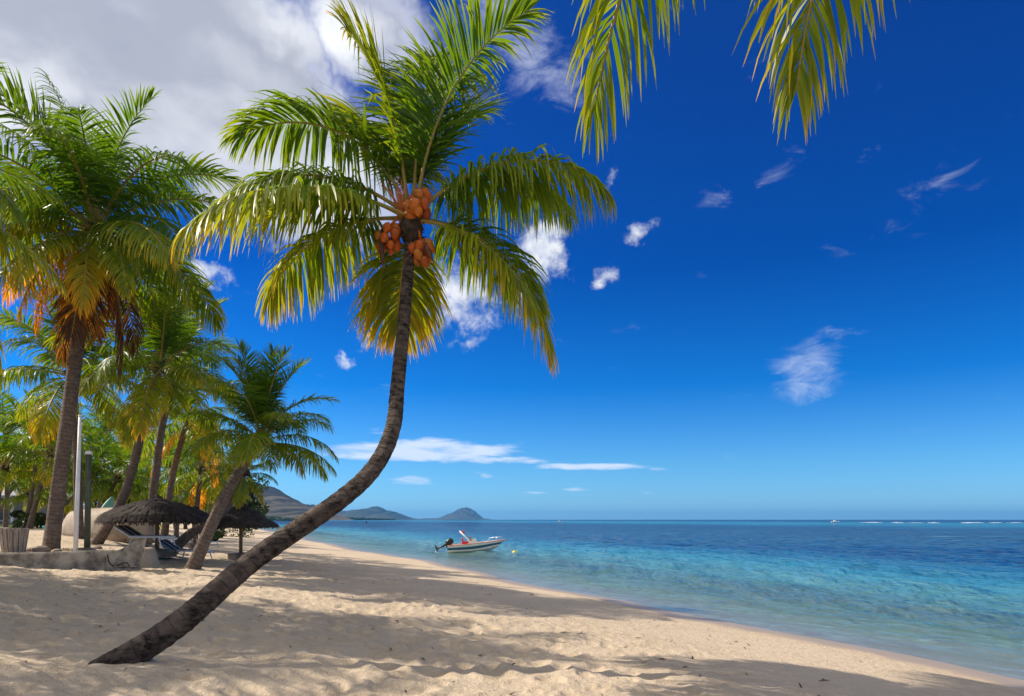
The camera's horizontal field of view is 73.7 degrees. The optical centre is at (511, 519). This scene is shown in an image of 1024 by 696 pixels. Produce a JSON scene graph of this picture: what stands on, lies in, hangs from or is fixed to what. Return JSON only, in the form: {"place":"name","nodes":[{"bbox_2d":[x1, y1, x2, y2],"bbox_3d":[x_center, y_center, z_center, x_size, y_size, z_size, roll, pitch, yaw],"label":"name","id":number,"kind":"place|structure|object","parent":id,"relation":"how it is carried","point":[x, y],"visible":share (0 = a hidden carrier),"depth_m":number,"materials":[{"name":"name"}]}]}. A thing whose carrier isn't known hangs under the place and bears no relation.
{"place":"outdoors","nodes":[
{"label":"outdoors","id":0,"kind":"place"},
{"bbox_2d":[70,477,351,519],"bbox_3d":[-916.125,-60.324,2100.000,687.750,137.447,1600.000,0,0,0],"label":"hill","id":1,"kind":"structure","parent":0,"point":[280,503],"depth_m":1990.88,"materials":[{"name":"grey stone"}]},
{"bbox_2d":[264,515,294,520],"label":"shore wood","id":2,"kind":"object","parent":1,"relation":"on","point":[274,518],"visible":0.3,"depth_m":1128.90,"materials":[{"name":"green plant"}]},
{"bbox_2d":[311,504,420,519],"bbox_3d":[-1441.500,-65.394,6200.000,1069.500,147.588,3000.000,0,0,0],"label":"mountain range","id":3,"kind":"structure","parent":0,"point":[375,512],"depth_m":5637.51,"materials":[{"name":"grey stone"}]},
{"bbox_2d":[347,517,395,519],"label":"wood","id":4,"kind":"object","parent":3,"relation":"on","point":[354,518],"visible":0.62,"depth_m":2572.85,"materials":[{"name":"green plant"}]},
{"bbox_2d":[421,507,493,519],"bbox_3d":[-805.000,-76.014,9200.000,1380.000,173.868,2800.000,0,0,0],"label":"rock mountain","id":5,"kind":"structure","parent":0,"point":[465,513],"depth_m":8385.65,"materials":[{"name":"grey stone"}]},
{"bbox_2d":[0,523,1023,695],"bbox_3d":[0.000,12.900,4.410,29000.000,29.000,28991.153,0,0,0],"label":"ground","id":6,"kind":"structure","parent":0,"point":[807,638],"depth_m":11.54,"materials":[{"name":"beige sand"}]},
{"bbox_2d":[0,528,29,552],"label":"litter bin","id":7,"kind":"object","parent":6,"relation":"on","point":[13,539],"visible":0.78,"depth_m":18.36,"materials":[{"name":"beige wood"}]},
{"bbox_2d":[1,414,39,494],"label":"coconut palm","id":8,"kind":"object","parent":6,"relation":"on","point":[12,481],"visible":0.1,"depth_m":44.22,"materials":[{"name":"green plant"}]},
{"bbox_2d":[0,456,49,526],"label":"coconut palm","id":9,"kind":"object","parent":6,"relation":"on","point":[22,497],"visible":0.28,"depth_m":43.32,"materials":[{"name":"green plant"}]},
{"bbox_2d":[9,510,40,526],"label":"shrub","id":10,"kind":"object","parent":6,"relation":"on","point":[14,513],"visible":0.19,"depth_m":43.42,"materials":[{"name":"green plant"}]},
{"bbox_2d":[0,464,49,516],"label":"coconut palm","id":11,"kind":"object","parent":6,"relation":"on","point":[10,492],"visible":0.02,"depth_m":51.68,"materials":[{"name":"green plant"}]},
{"bbox_2d":[0,386,50,526],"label":"coconut palm","id":12,"kind":"object","parent":6,"relation":"on","point":[4,412],"visible":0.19,"depth_m":45.92,"materials":[{"name":"green plant"}]},
{"bbox_2d":[0,418,53,501],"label":"coconut palm","id":13,"kind":"object","parent":6,"relation":"on","point":[8,442],"visible":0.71,"depth_m":35.97,"materials":[{"name":"green plant"}]},
{"bbox_2d":[9,511,46,527],"bbox_3d":[-27.889,0.074,39.679,2.515,1.116,1.772,0,0,-17],"label":"shrub","id":14,"kind":"object","parent":6,"relation":"on","point":[41,520],"visible":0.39,"depth_m":39.60,"materials":[{"name":"green plant"}]},
{"bbox_2d":[0,62,68,374],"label":"coconut palm","id":15,"kind":"object","parent":6,"relation":"on","point":[7,170],"visible":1,"depth_m":13.56,"materials":[{"name":"green plant"}]},
{"bbox_2d":[0,477,71,524],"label":"house","id":16,"kind":"structure","parent":6,"relation":"on","point":[20,506],"depth_m":60.02,"materials":[{"name":"white paint"}]},
{"bbox_2d":[31,546,48,551],"bbox_3d":[-13.158,0.853,18.978,0.441,0.254,0.338,0,0,0],"label":"stone","id":17,"kind":"object","parent":6,"relation":"on","point":[40,549],"visible":0.63,"depth_m":18.91,"materials":[{"name":"grey stone"}]},
{"bbox_2d":[0,394,84,526],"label":"coconut palm","id":18,"kind":"object","parent":6,"relation":"on","point":[30,500],"visible":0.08,"depth_m":40.03,"materials":[{"name":"green plant"}]},
{"bbox_2d":[0,389,104,528],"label":"coconut palm","id":19,"kind":"object","parent":6,"relation":"on","point":[50,455],"visible":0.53,"depth_m":35.81,"materials":[{"name":"green plant"}]},
{"bbox_2d":[0,550,113,570],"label":"retaining wall","id":20,"kind":"structure","parent":6,"relation":"on","point":[86,560],"depth_m":18.33,"materials":[{"name":"concrete"}]},
{"bbox_2d":[38,476,100,519],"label":"coconut palm","id":21,"kind":"object","parent":6,"relation":"on","point":[66,513],"visible":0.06,"depth_m":48.18,"materials":[{"name":"green plant"}]},
{"bbox_2d":[73,415,81,550],"bbox_3d":[-12.375,-0.902,19.445,0.121,4.194,0.244,0,0,42],"label":"flag pole","id":22,"kind":"object","parent":6,"relation":"on","point":[76,511],"visible":0.89,"depth_m":19.42,"materials":[{"name":"white metal"}]},
{"bbox_2d":[0,261,165,538],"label":"coconut palm","id":23,"kind":"object","parent":6,"relation":"on","point":[106,408],"visible":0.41,"depth_m":26.27,"materials":[{"name":"green plant"}]},
{"bbox_2d":[33,443,135,512],"bbox_3d":[-22.994,-1.714,37.148,4.267,5.280,4.745,0,0,0],"label":"coconut palm","id":24,"kind":"object","parent":6,"relation":"on","point":[99,495],"visible":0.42,"depth_m":36.67,"materials":[{"name":"green plant"}]},
{"bbox_2d":[78,451,95,549],"bbox_3d":[-12.450,-0.462,20.014,0.340,3.126,0.368,0,0,0],"label":"post","id":25,"kind":"object","parent":6,"relation":"on","point":[87,516],"visible":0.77,"depth_m":20.00,"materials":[{"name":"grey paint"}]},
{"bbox_2d":[79,403,120,484],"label":"coconut palm","id":26,"kind":"object","parent":6,"relation":"on","point":[83,416],"visible":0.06,"depth_m":65.60,"materials":[{"name":"green plant"}]},
{"bbox_2d":[101,497,113,507],"bbox_3d":[-19.205,-0.192,32.175,0.554,1.779,0.882,0,0,24],"label":"kayak","id":27,"kind":"object","parent":6,"relation":"on","point":[109,503],"visible":0.27,"depth_m":32.12,"materials":[{"name":"green paint"}]},
{"bbox_2d":[61,507,154,542],"bbox_3d":[-16.912,0.241,28.996,3.952,1.505,2.000,0,0,14],"label":"boat","id":28,"kind":"object","parent":6,"relation":"on","point":[115,535],"visible":0.38,"depth_m":28.33,"materials":[{"name":"white plastic"}]},
{"bbox_2d":[68,413,148,498],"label":"coconut palm","id":29,"kind":"object","parent":6,"relation":"on","point":[98,443],"visible":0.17,"depth_m":43.84,"materials":[{"name":"green plant"}]},
{"bbox_2d":[79,397,150,507],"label":"coconut palm","id":30,"kind":"object","parent":6,"relation":"on","point":[113,440],"visible":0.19,"depth_m":54.69,"materials":[{"name":"green plant"}]},
{"bbox_2d":[68,427,163,507],"bbox_3d":[-21.927,-1.996,37.870,4.488,6.095,4.729,0,0,37],"label":"coconut palm","id":31,"kind":"object","parent":6,"relation":"on","point":[120,467],"visible":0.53,"depth_m":37.68,"materials":[{"name":"green plant"}]},
{"bbox_2d":[0,64,243,549],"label":"coconut palm","id":32,"kind":"object","parent":6,"relation":"on","point":[93,269],"visible":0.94,"depth_m":19.56,"materials":[{"name":"green plant"}]},
{"bbox_2d":[91,466,160,529],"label":"coconut palm","id":33,"kind":"object","parent":6,"relation":"on","point":[139,495],"visible":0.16,"depth_m":39.92,"materials":[{"name":"green plant"}]},
{"bbox_2d":[106,538,146,570],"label":"broken slab","id":34,"kind":"structure","parent":6,"relation":"on","point":[130,554],"depth_m":19.67,"materials":[{"name":"concrete"}]},
{"bbox_2d":[107,554,137,568],"bbox_3d":[-10.885,1.173,19.118,0.800,0.400,0.275,0,0,0],"label":"rebar","id":35,"kind":"object","parent":34,"relation":"attached to","point":[128,566],"visible":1,"depth_m":19.09,"materials":[{"name":"metal"}]},
{"bbox_2d":[110,417,153,469],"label":"coconut palm","id":36,"kind":"object","parent":6,"relation":"on","point":[142,451],"visible":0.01,"depth_m":61.98,"materials":[{"name":"green plant"}]},
{"bbox_2d":[42,257,239,544],"bbox_3d":[-12.982,-4.069,25.116,5.915,10.837,6.767,0,0,0],"label":"coconut palm","id":37,"kind":"object","parent":6,"relation":"on","point":[158,367],"visible":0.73,"depth_m":24.55,"materials":[{"name":"green plant"}]},
{"bbox_2d":[113,525,174,545],"bbox_3d":[-12.666,0.550,23.533,1.902,0.701,0.724,0,0,12],"label":"sun lounger","id":38,"kind":"object","parent":6,"relation":"on","point":[129,532],"visible":0.88,"depth_m":23.36,"materials":[{"name":"white paint"}]},
{"bbox_2d":[114,457,176,501],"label":"coconut palm","id":39,"kind":"object","parent":6,"relation":"on","point":[145,484],"visible":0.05,"depth_m":49.75,"materials":[{"name":"green plant"}]},
{"bbox_2d":[131,410,168,449],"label":"coconut palm","id":40,"kind":"object","parent":6,"relation":"on","point":[157,423],"visible":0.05,"depth_m":69.54,"materials":[{"name":"green plant"}]},
{"bbox_2d":[94,494,208,557],"bbox_3d":[-12.480,0.260,24.000,3.785,2.341,3.784,0,0,0],"label":"thatched sunshade","id":41,"kind":"object","parent":6,"relation":"on","point":[156,509],"visible":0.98,"depth_m":22.87,"materials":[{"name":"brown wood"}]},
{"bbox_2d":[131,465,194,527],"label":"coconut palm","id":42,"kind":"object","parent":6,"relation":"on","point":[160,489],"visible":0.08,"depth_m":42.74,"materials":[{"name":"green plant"}]},
{"bbox_2d":[122,428,209,536],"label":"coconut palm","id":43,"kind":"object","parent":6,"relation":"on","point":[166,453],"visible":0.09,"depth_m":45.58,"materials":[{"name":"green plant"}]},
{"bbox_2d":[88,281,244,544],"bbox_3d":[-14.758,-4.503,29.764,6.475,11.871,6.725,0,0,0],"label":"coconut palm","id":44,"kind":"object","parent":6,"relation":"on","point":[157,459],"visible":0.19,"depth_m":29.89,"materials":[{"name":"green plant"}]},
{"bbox_2d":[147,424,204,496],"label":"coconut palm","id":45,"kind":"object","parent":6,"relation":"on","point":[174,451],"visible":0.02,"depth_m":57.39,"materials":[{"name":"green plant"}]},
{"bbox_2d":[148,455,211,540],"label":"coconut palm","id":46,"kind":"object","parent":6,"relation":"on","point":[183,494],"visible":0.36,"depth_m":40.70,"materials":[{"name":"green plant"}]},
{"bbox_2d":[154,539,212,558],"bbox_3d":[-11.804,1.071,24.522,1.902,0.701,0.724,0,0,14],"label":"sun lounger","id":47,"kind":"object","parent":6,"relation":"on","point":[167,544],"visible":0.6,"depth_m":24.57,"materials":[{"name":"blue fabric"}]},
{"bbox_2d":[148,479,219,528],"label":"broadleaf tree","id":48,"kind":"object","parent":6,"relation":"on","point":[185,526],"visible":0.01,"depth_m":91.88,"materials":[{"name":"green plant"}]},
{"bbox_2d":[165,505,209,548],"bbox_3d":[-15.810,0.427,34.000,2.600,2.261,2.600,0,0,0],"label":"thatched sunshade","id":49,"kind":"object","parent":6,"relation":"on","point":[191,545],"visible":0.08,"depth_m":33.53,"materials":[{"name":"brown plant"}]},
{"bbox_2d":[148,419,232,534],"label":"coconut palm","id":50,"kind":"object","parent":6,"relation":"on","point":[194,454],"visible":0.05,"depth_m":49.33,"materials":[{"name":"green plant"}]},
{"bbox_2d":[141,363,243,534],"bbox_3d":[-15.813,-3.411,34.094,5.538,9.848,5.915,0,0,-43],"label":"coconut palm","id":51,"kind":"object","parent":6,"relation":"on","point":[186,430],"visible":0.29,"depth_m":33.88,"materials":[{"name":"green plant"}]},
{"bbox_2d":[180,534,218,548],"bbox_3d":[-15.973,1.107,34.890,1.902,0.701,0.724,0,0,20],"label":"sun lounger","id":52,"kind":"object","parent":6,"relation":"on","point":[191,541],"visible":0.38,"depth_m":34.71,"materials":[{"name":"white paint"}]},
{"bbox_2d":[151,409,253,538],"bbox_3d":[-16.833,-2.081,36.930,5.144,7.872,5.229,0,0,0],"label":"coconut palm","id":53,"kind":"object","parent":6,"relation":"on","point":[201,474],"visible":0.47,"depth_m":36.73,"materials":[{"name":"green plant"}]},
{"bbox_2d":[198,528,227,540],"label":"shrub","id":54,"kind":"object","parent":6,"relation":"on","point":[218,535],"visible":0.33,"depth_m":51.43,"materials":[{"name":"green plant"}]},
{"bbox_2d":[187,454,243,513],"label":"coconut palm","id":55,"kind":"object","parent":6,"relation":"on","point":[210,505],"visible":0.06,"depth_m":51.91,"materials":[{"name":"green plant"}]},
{"bbox_2d":[174,423,281,553],"bbox_3d":[-11.179,-1.020,26.561,2.916,5.682,4.253,0,0,41],"label":"coconut palm","id":56,"kind":"object","parent":6,"relation":"on","point":[184,539],"visible":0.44,"depth_m":26.48,"materials":[{"name":"green plant"}]},
{"bbox_2d":[212,477,251,534],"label":"coconut palm","id":57,"kind":"object","parent":6,"relation":"on","point":[240,494],"visible":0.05,"depth_m":69.87,"materials":[{"name":"green plant"}]},
{"bbox_2d":[227,528,257,537],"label":"shrub","id":58,"kind":"object","parent":6,"relation":"on","point":[244,533],"visible":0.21,"depth_m":65.70,"materials":[{"name":"green plant"}]},
{"bbox_2d":[217,501,278,559],"bbox_3d":[-11.130,0.466,28.000,3.016,2.561,3.016,0,0,0],"label":"thatched sunshade","id":59,"kind":"object","parent":6,"relation":"on","point":[244,516],"visible":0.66,"depth_m":27.32,"materials":[{"name":"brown wood"}]},
{"bbox_2d":[232,475,269,530],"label":"broadleaf tree","id":60,"kind":"object","parent":6,"relation":"on","point":[253,504],"visible":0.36,"depth_m":112.32,"materials":[{"name":"green plant"}]},
{"bbox_2d":[168,336,340,569],"bbox_3d":[-8.113,-1.935,21.672,5.308,7.803,5.175,0,0,0],"label":"coconut palm","id":61,"kind":"object","parent":6,"relation":"on","point":[262,406],"visible":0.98,"depth_m":21.14,"materials":[{"name":"green plant"}]},
{"bbox_2d":[88,0,616,664],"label":"coconut palm","id":62,"kind":"object","parent":6,"relation":"on","point":[416,142],"visible":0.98,"depth_m":9.89,"materials":[{"name":"green plant"}]},
{"bbox_2d":[565,0,896,163],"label":"coconut palm","id":63,"kind":"object","parent":6,"relation":"on","point":[799,80],"visible":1,"depth_m":3.96,"materials":[{"name":"green plant"}]},
{"bbox_2d":[0,0,1023,519],"label":"sky","id":64,"kind":"structure","parent":0,"point":[828,326],"materials":[{"name":"blue"}]},
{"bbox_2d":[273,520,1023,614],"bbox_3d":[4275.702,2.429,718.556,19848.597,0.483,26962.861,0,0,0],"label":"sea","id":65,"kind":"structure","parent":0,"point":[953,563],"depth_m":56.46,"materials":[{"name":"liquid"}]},
{"bbox_2d":[434,531,505,553],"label":"motor boat","id":66,"kind":"object","parent":65,"relation":"on","point":[472,546],"visible":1,"depth_m":50.20,"materials":[{"name":"white plastic"}]},
{"bbox_2d":[861,522,1020,522],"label":"surf","id":67,"kind":"structure","parent":65,"relation":"on","point":[934,522],"depth_m":504.81,"materials":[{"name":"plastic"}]}
]}

